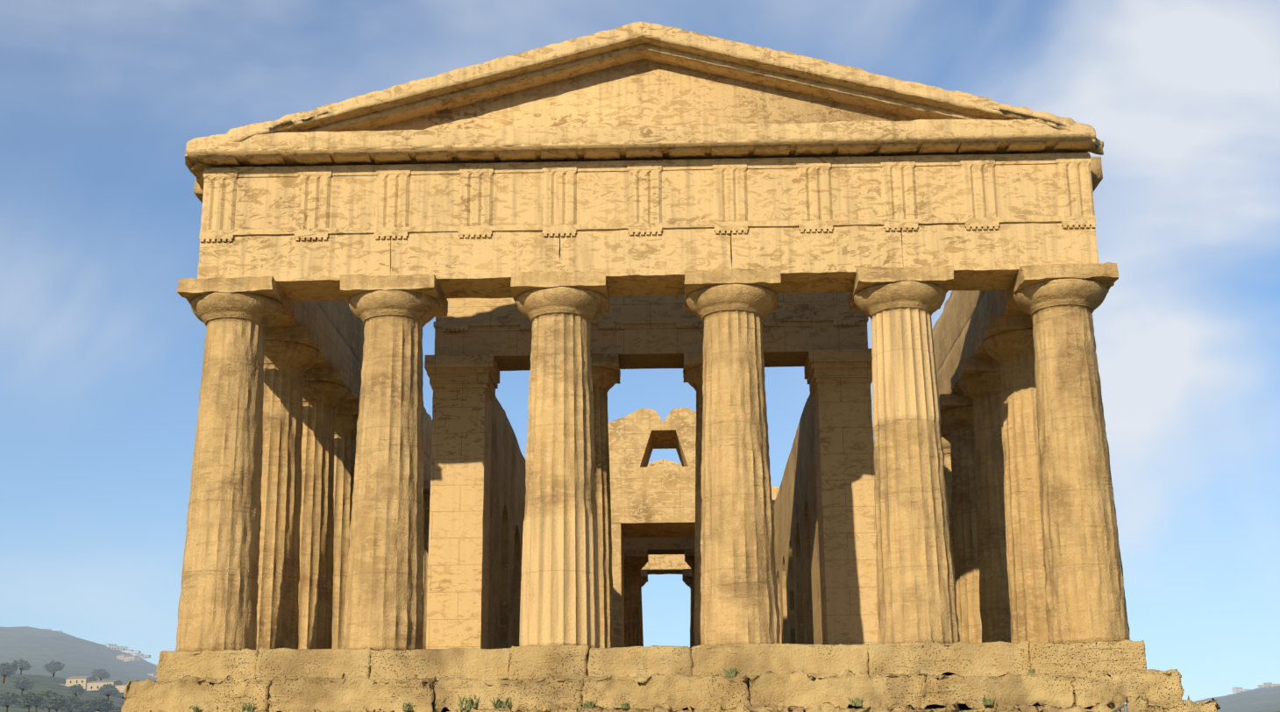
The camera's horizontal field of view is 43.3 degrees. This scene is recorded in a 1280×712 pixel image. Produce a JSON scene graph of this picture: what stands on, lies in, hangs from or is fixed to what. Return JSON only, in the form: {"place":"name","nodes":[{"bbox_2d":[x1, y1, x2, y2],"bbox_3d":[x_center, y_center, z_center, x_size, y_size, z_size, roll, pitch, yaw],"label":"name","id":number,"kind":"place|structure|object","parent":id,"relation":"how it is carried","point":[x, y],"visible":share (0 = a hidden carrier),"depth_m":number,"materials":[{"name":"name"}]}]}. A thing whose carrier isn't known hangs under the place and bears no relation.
{"place":"outdoors","nodes":[
{"label":"outdoors","id":0,"kind":"place"},
{"bbox_2d":[0,625,1279,711],"bbox_3d":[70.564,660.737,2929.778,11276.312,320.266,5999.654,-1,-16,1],"label":"terrain ground","id":1,"kind":"structure","parent":0,"point":[38,649],"depth_m":1789.74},
{"bbox_2d":[0,661,18,682],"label":"olive tree","id":2,"kind":"object","parent":1,"relation":"on","point":[7,669],"visible":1,"depth_m":641.98,"materials":[{"name":"green plant"}]},
{"bbox_2d":[0,691,21,711],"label":"olive tree","id":3,"kind":"object","parent":1,"relation":"on","point":[7,699],"visible":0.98,"depth_m":437.07,"materials":[{"name":"green plant"}]},
{"bbox_2d":[12,658,32,674],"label":"olive tree","id":4,"kind":"object","parent":1,"relation":"on","point":[23,664],"visible":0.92,"depth_m":792.15,"materials":[{"name":"green plant"}]},
{"bbox_2d":[12,676,35,696],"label":"olive tree","id":5,"kind":"object","parent":1,"relation":"on","point":[24,684],"visible":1,"depth_m":587.70,"materials":[{"name":"green plant"}]},
{"bbox_2d":[14,690,42,711],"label":"olive tree","id":6,"kind":"object","parent":1,"relation":"on","point":[27,699],"visible":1,"depth_m":394.12,"materials":[{"name":"green plant"}]},
{"bbox_2d":[30,695,38,711],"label":"olive tree","id":7,"kind":"object","parent":1,"relation":"on","point":[35,706],"visible":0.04,"depth_m":514.86,"materials":[{"name":"green plant"}]},
{"bbox_2d":[36,690,66,711],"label":"olive tree","id":8,"kind":"object","parent":1,"relation":"on","point":[51,700],"visible":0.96,"depth_m":418.09,"materials":[{"name":"green plant"}]},
{"bbox_2d":[42,660,64,676],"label":"olive tree","id":9,"kind":"object","parent":1,"relation":"on","point":[52,667],"visible":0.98,"depth_m":833.35,"materials":[{"name":"green plant"}]},
{"bbox_2d":[59,696,84,711],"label":"olive tree","id":10,"kind":"object","parent":1,"relation":"on","point":[73,703],"visible":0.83,"depth_m":434.35,"materials":[{"name":"green plant"}]},
{"bbox_2d":[67,683,85,696],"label":"olive tree","id":11,"kind":"object","parent":1,"relation":"on","point":[76,689],"visible":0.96,"depth_m":602.44,"materials":[{"name":"green plant"}]},
{"bbox_2d":[72,698,92,711],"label":"olive tree","id":12,"kind":"object","parent":1,"relation":"on","point":[82,708],"visible":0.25,"depth_m":499.12,"materials":[{"name":"green plant"}]},
{"bbox_2d":[59,675,126,692],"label":"farmhouse","id":13,"kind":"object","parent":1,"relation":"on","point":[88,683],"visible":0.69,"depth_m":651.85,"materials":[{"name":"beige"}]},
{"bbox_2d":[83,696,114,711],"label":"olive tree","id":14,"kind":"object","parent":1,"relation":"on","point":[99,704],"visible":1,"depth_m":407.72,"materials":[{"name":"green plant"}]},
{"bbox_2d":[91,668,110,680],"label":"olive tree","id":15,"kind":"object","parent":1,"relation":"on","point":[104,673],"visible":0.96,"depth_m":933.77,"materials":[{"name":"green plant"}]},
{"bbox_2d":[97,682,120,699],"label":"olive tree","id":16,"kind":"object","parent":1,"relation":"on","point":[109,689],"visible":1,"depth_m":619.78,"materials":[{"name":"green plant"}]},
{"bbox_2d":[109,705,121,711],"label":"olive tree","id":17,"kind":"object","parent":1,"relation":"on","point":[117,708],"visible":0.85,"depth_m":446.88,"materials":[{"name":"green plant"}]},
{"bbox_2d":[106,643,127,650],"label":"buildings","id":18,"kind":"structure","parent":1,"relation":"on","point":[113,646],"depth_m":2320.47,"materials":[{"name":"beige"}]},
{"bbox_2d":[116,654,140,661],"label":"buildings","id":19,"kind":"structure","parent":1,"relation":"on","point":[126,657],"depth_m":2091.84,"materials":[{"name":"beige"}]},
{"bbox_2d":[124,649,141,654],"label":"buildings","id":20,"kind":"structure","parent":1,"relation":"on","point":[131,651],"depth_m":2458.16,"materials":[{"name":"beige"}]},
{"bbox_2d":[135,654,150,658],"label":"buildings","id":21,"kind":"structure","parent":1,"relation":"on","point":[142,656],"depth_m":2593.59,"materials":[{"name":"beige"}]},
{"bbox_2d":[147,672,156,676],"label":"house","id":22,"kind":"structure","parent":1,"relation":"on","point":[152,674],"depth_m":1926.44,"materials":[{"name":"beige"}]},
{"bbox_2d":[96,639,1220,711],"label":"stepped base","id":23,"kind":"object","parent":1,"relation":"on","point":[935,676],"visible":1,"depth_m":26.87,"materials":[{"name":"stone"}]},
{"bbox_2d":[175,276,295,651],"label":"column","id":24,"kind":"structure","parent":23,"relation":"on","point":[238,316],"depth_m":28.83,"materials":[{"name":"stone"}]},
{"bbox_2d":[197,152,1098,301],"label":"entablature","id":25,"kind":"structure","parent":24,"relation":"on","point":[831,224],"depth_m":29.77,"materials":[{"name":"stone"}]},
{"bbox_2d":[184,21,1103,188],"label":"pediment","id":26,"kind":"structure","parent":25,"relation":"on","point":[641,90],"depth_m":30.02,"materials":[{"name":"stone"}]},
{"bbox_2d":[256,326,328,650],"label":"column","id":27,"kind":"structure","parent":23,"relation":"on","point":[293,354],"depth_m":31.98,"materials":[{"name":"stone"}]},
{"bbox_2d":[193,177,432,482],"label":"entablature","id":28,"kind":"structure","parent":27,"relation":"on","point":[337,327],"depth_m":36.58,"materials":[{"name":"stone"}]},
{"bbox_2d":[298,367,357,648],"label":"column","id":29,"kind":"structure","parent":23,"relation":"on","point":[327,392],"depth_m":35.05,"materials":[{"name":"stone"}]},
{"bbox_2d":[331,401,359,648],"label":"column","id":30,"kind":"structure","parent":23,"relation":"on","point":[346,415],"depth_m":38.14,"materials":[{"name":"stone"}]},
{"bbox_2d":[339,273,447,650],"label":"column","id":31,"kind":"structure","parent":23,"relation":"on","point":[384,607],"depth_m":28.75,"materials":[{"name":"stone"}]},
{"bbox_2d":[422,502,429,648],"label":"column","id":32,"kind":"structure","parent":23,"relation":"on","point":[426,524],"depth_m":50.29,"materials":[{"name":"stone"}]},
{"bbox_2d":[423,479,430,506],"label":"column","id":33,"kind":"structure","parent":23,"relation":"on","point":[426,491],"depth_m":47.75,"materials":[{"name":"stone"}]},
{"bbox_2d":[510,271,609,648],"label":"column","id":34,"kind":"structure","parent":23,"relation":"on","point":[561,311],"depth_m":28.69,"materials":[{"name":"stone"}]},
{"bbox_2d":[640,568,647,586],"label":"column","id":35,"kind":"structure","parent":23,"relation":"on","point":[644,576],"depth_m":65.61,"materials":[{"name":"stone"}]},
{"bbox_2d":[641,459,779,574],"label":"entablature","id":36,"kind":"structure","parent":35,"relation":"on","point":[669,564],"depth_m":65.74,"materials":[{"name":"stone"}]},
{"bbox_2d":[188,667,1148,711],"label":"step weeds","id":37,"kind":"object","parent":23,"relation":"on","point":[407,707],"depth_m":26.64,"materials":[{"name":"plant"}]},
{"bbox_2d":[682,568,691,647],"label":"column","id":38,"kind":"structure","parent":23,"relation":"on","point":[686,576],"depth_m":65.47,"materials":[{"name":"stone"}]},
{"bbox_2d":[683,267,781,645],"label":"column","id":39,"kind":"structure","parent":23,"relation":"on","point":[730,309],"depth_m":28.61,"materials":[{"name":"stone"}]},
{"bbox_2d":[847,265,959,643],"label":"column","id":40,"kind":"structure","parent":23,"relation":"on","point":[915,579],"depth_m":28.56,"materials":[{"name":"stone"}]},
{"bbox_2d":[940,424,953,563],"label":"column","id":41,"kind":"structure","parent":23,"relation":"on","point":[945,433],"depth_m":41.07,"materials":[{"name":"stone"}]},
{"bbox_2d":[938,393,981,643],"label":"column","id":42,"kind":"structure","parent":23,"relation":"on","point":[956,415],"depth_m":37.83,"materials":[{"name":"stone"}]},
{"bbox_2d":[950,357,1011,642],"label":"column","id":43,"kind":"structure","parent":23,"relation":"on","point":[977,381],"depth_m":34.77,"materials":[{"name":"stone"}]},
{"bbox_2d":[974,315,1048,642],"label":"column","id":44,"kind":"structure","parent":23,"relation":"on","point":[1006,342],"depth_m":31.70,"materials":[{"name":"stone"}]},
{"bbox_2d":[932,156,1102,396],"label":"entablature","id":45,"kind":"structure","parent":44,"relation":"on","point":[963,319],"depth_m":36.69,"materials":[{"name":"stone"}]},
{"bbox_2d":[1003,262,1130,643],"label":"column","id":46,"kind":"structure","parent":23,"relation":"on","point":[1084,589],"depth_m":28.50,"materials":[{"name":"stone"}]},
{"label":"cella floor","id":47,"kind":"structure","parent":23,"relation":"on","visible":0},
{"bbox_2d":[424,354,499,648],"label":"pillar","id":48,"kind":"structure","parent":47,"relation":"on","point":[464,387],"depth_m":33.87,"materials":[{"name":"stone"}]},
{"bbox_2d":[487,396,526,648],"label":"cella wall","id":49,"kind":"structure","parent":47,"relation":"on","point":[508,489],"depth_m":39.00,"materials":[{"name":"stone"}]},
{"bbox_2d":[590,353,620,647],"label":"porch column","id":50,"kind":"structure","parent":47,"relation":"on","point":[606,373],"depth_m":34.16,"materials":[{"name":"stone"}]},
{"bbox_2d":[624,548,648,647],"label":"porch column","id":51,"kind":"structure","parent":47,"relation":"on","point":[636,561],"depth_m":60.24,"materials":[{"name":"stone"}]},
{"bbox_2d":[608,406,696,647],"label":"cross wall","id":52,"kind":"structure","parent":47,"relation":"on","point":[645,501],"depth_m":55.56,"materials":[{"name":"stone"}]},
{"bbox_2d":[684,548,695,647],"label":"porch column","id":53,"kind":"structure","parent":47,"relation":"on","point":[690,557],"depth_m":60.37,"materials":[{"name":"stone"}]},
{"bbox_2d":[624,499,775,554],"bbox_3d":[0.889,6.543,61.347,9.360,1.838,1.275,-1,-16,1],"label":"porch entablature","id":54,"kind":"object","parent":53,"relation":"on","point":[664,545],"depth_m":60.57,"materials":[{"name":"stone"}]},
{"bbox_2d":[682,351,703,646],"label":"porch column","id":55,"kind":"structure","parent":47,"relation":"on","point":[693,368],"depth_m":34.34,"materials":[{"name":"stone"}]},
{"bbox_2d":[773,392,822,644],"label":"cella wall","id":56,"kind":"structure","parent":47,"relation":"on","point":[796,546],"depth_m":40.93,"materials":[{"name":"stone"}]},
{"bbox_2d":[803,348,878,645],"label":"pillar","id":57,"kind":"structure","parent":47,"relation":"on","point":[839,381],"depth_m":33.70,"materials":[{"name":"stone"}]},
{"bbox_2d":[433,291,868,370],"bbox_3d":[0.238,-0.769,35.381,9.360,1.841,1.278,-1,-16,1],"label":"porch entablature","id":58,"kind":"object","parent":57,"relation":"on","point":[647,331],"visible":0.52,"depth_m":34.74,"materials":[{"name":"stone"}]},
{"bbox_2d":[1231,687,1250,692],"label":"buildings","id":59,"kind":"structure","parent":1,"relation":"on","point":[1237,689],"depth_m":2638.08,"materials":[{"name":"beige"}]},
{"bbox_2d":[1257,682,1279,687],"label":"buildings","id":60,"kind":"structure","parent":1,"relation":"on","point":[1268,685],"depth_m":2380.16,"materials":[{"name":"beige"}]},
{"bbox_2d":[0,0,1279,701],"label":"sky","id":61,"kind":"structure","parent":0,"point":[102,102],"materials":[{"name":"blue"}]},
{"bbox_3d":[6.868,6.255,22.909,2.000,0.314,4.000,-1,-16,1],"label":"path slab","id":62,"kind":"object","parent":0,"visible":0},
{"bbox_2d":[1111,701,1128,711],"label":"railing","id":63,"kind":"object","parent":62,"relation":"on","point":[1124,705],"visible":1,"depth_m":22.13,"materials":[{"name":"silver metal"}]}
]}

